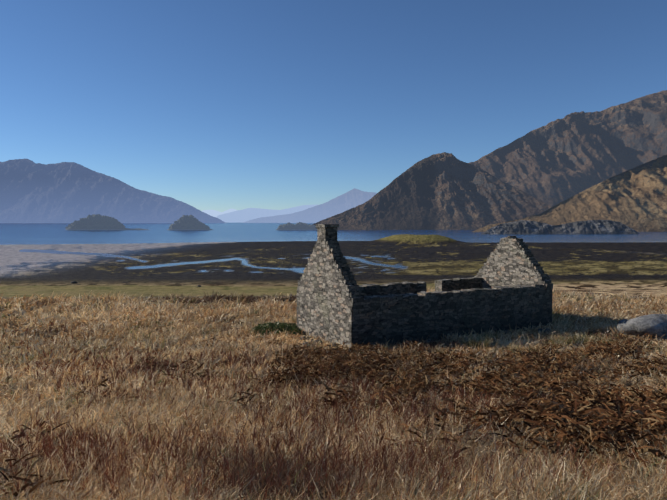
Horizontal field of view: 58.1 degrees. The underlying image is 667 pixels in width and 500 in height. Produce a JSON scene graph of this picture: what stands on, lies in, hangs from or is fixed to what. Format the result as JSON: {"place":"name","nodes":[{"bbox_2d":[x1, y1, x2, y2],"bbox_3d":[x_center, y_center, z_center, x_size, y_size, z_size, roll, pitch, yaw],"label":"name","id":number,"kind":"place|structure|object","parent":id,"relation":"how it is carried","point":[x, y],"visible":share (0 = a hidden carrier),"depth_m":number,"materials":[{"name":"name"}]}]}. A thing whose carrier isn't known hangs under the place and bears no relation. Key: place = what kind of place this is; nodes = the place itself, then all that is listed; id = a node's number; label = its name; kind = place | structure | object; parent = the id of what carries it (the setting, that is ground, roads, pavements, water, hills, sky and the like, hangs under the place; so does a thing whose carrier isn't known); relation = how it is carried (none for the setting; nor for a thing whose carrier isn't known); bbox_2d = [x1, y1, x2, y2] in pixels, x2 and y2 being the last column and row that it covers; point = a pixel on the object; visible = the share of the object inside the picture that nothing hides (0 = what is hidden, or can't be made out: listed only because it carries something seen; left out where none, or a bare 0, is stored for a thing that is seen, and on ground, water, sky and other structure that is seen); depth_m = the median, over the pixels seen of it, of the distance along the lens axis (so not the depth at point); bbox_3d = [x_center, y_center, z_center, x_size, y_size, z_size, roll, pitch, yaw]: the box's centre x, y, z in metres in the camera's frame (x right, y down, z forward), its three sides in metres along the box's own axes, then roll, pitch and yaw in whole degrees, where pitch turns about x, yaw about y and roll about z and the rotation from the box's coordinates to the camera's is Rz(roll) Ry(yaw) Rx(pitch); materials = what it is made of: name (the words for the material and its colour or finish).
{"place":"outdoors","nodes":[
{"label":"outdoors","id":0,"kind":"place"},
{"bbox_2d":[0,158,224,222],"bbox_3d":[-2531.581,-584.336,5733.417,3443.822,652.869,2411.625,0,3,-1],"label":"mountain","id":1,"kind":"structure","parent":0,"point":[61,192],"depth_m":4861.88,"materials":[{"name":"stone"}]},
{"bbox_2d":[202,209,236,217],"bbox_3d":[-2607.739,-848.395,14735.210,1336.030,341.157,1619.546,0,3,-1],"label":"mountain","id":2,"kind":"structure","parent":0,"point":[214,213],"depth_m":14485.55,"materials":[{"name":"stone"}]},
{"bbox_2d":[217,205,316,222],"bbox_3d":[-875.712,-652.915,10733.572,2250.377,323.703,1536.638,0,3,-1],"label":"mountain","id":3,"kind":"structure","parent":0,"point":[243,215],"depth_m":10302.38,"materials":[{"name":"stone"}]},
{"bbox_2d":[243,188,376,222],"bbox_3d":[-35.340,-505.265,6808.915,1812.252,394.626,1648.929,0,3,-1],"label":"mountain","id":4,"kind":"structure","parent":0,"point":[350,199],"depth_m":6241.57,"materials":[{"name":"stone"}]},
{"bbox_2d":[0,234,666,499],"bbox_3d":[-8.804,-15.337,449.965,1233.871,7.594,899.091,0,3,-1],"label":"terrain","id":5,"kind":"structure","parent":0,"point":[635,269],"depth_m":114.09,"materials":[{"name":"brown soil"}]},
{"bbox_2d":[249,321,303,336],"bbox_3d":[-2.767,4.129,29.933,3.210,1.154,2.443,0,3,-1],"label":"green shrub","id":6,"kind":"object","parent":5,"relation":"on","point":[277,326],"depth_m":29.51,"materials":[{"name":"green plant"}]},
{"bbox_2d":[0,286,666,499],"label":"dry grass","id":7,"kind":"structure","parent":5,"relation":"on","point":[636,483],"depth_m":10.43,"materials":[{"name":"beige plant"}]},
{"bbox_2d":[0,333,666,498],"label":"dead bracken","id":8,"kind":"object","parent":5,"relation":"on","point":[607,420],"visible":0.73,"depth_m":12.06,"materials":[{"name":"brown plant"}]},
{"bbox_2d":[0,321,666,499],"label":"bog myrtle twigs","id":9,"kind":"object","parent":5,"relation":"on","point":[200,457],"visible":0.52,"depth_m":6.81,"materials":[{"name":"brown plant"}]},
{"bbox_2d":[297,224,552,348],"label":"ruined cottage","id":10,"kind":"structure","parent":5,"relation":"on","point":[508,284],"depth_m":28.56,"materials":[{"name":"stone"}]},
{"bbox_2d":[429,330,619,354],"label":"rush clumps","id":11,"kind":"object","parent":5,"relation":"on","point":[566,342],"visible":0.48,"depth_m":24.99,"materials":[{"name":"plant"}]},
{"bbox_2d":[613,319,627,325],"bbox_3d":[15.381,4.165,31.479,1.634,1.004,1.479,3,4,44],"label":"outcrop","id":12,"kind":"object","parent":5,"relation":"on","point":[621,321],"visible":0.1,"depth_m":31.46,"materials":[{"name":"grey stone"}]},
{"bbox_2d":[617,314,666,339],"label":"boulder","id":13,"kind":"object","parent":5,"relation":"on","point":[654,325],"visible":0.58,"depth_m":28.00,"materials":[{"name":"grey stone"}]},
{"bbox_2d":[0,223,666,244],"bbox_3d":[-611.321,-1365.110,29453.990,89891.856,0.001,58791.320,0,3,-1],"label":"water","id":14,"kind":"structure","parent":0,"point":[31,233],"depth_m":418.12,"materials":[{"name":"blue liquid"}]},
{"bbox_2d":[65,221,147,229],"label":"island","id":15,"kind":"structure","parent":14,"relation":"in","point":[99,226],"depth_m":694.40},
{"bbox_2d":[65,214,124,228],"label":"island trees","id":16,"kind":"object","parent":15,"relation":"on","point":[94,218],"visible":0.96,"depth_m":693.38,"materials":[{"name":"plant"}]},
{"bbox_2d":[167,222,211,229],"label":"island","id":17,"kind":"structure","parent":14,"relation":"in","point":[187,226],"depth_m":695.94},
{"bbox_2d":[169,215,209,228],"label":"island trees","id":18,"kind":"object","parent":17,"relation":"on","point":[188,219],"visible":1,"depth_m":695.12,"materials":[{"name":"green plant"}]},
{"bbox_2d":[276,224,316,229],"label":"island","id":19,"kind":"structure","parent":14,"relation":"in","point":[303,227],"depth_m":698.13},
{"bbox_2d":[278,222,315,228],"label":"island trees","id":20,"kind":"object","parent":19,"relation":"on","point":[299,224],"visible":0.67,"depth_m":699.00,"materials":[{"name":"green plant"}]},
{"bbox_2d":[0,0,666,211],"label":"sky","id":21,"kind":"structure","parent":0,"point":[218,105],"materials":[{"name":"blue"}]},
{"bbox_2d":[312,152,552,229],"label":"mountain","id":22,"kind":"structure","parent":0,"point":[444,191],"depth_m":762.84,"materials":[{"name":"stone"}]},
{"bbox_2d":[482,220,638,233],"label":"rocky headland","id":23,"kind":"structure","parent":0,"point":[576,227],"depth_m":462.32,"materials":[{"name":"grey stone"}]},
{"bbox_2d":[469,90,666,205],"bbox_3d":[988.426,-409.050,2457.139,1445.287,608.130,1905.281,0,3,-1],"label":"mountain","id":24,"kind":"structure","parent":0,"point":[555,162],"depth_m":1911.97,"materials":[{"name":"brown stone"}]},
{"bbox_2d":[472,155,666,231],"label":"mountain spur","id":25,"kind":"structure","parent":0,"point":[635,198],"depth_m":624.55,"materials":[{"name":"brown stone"}]}
]}

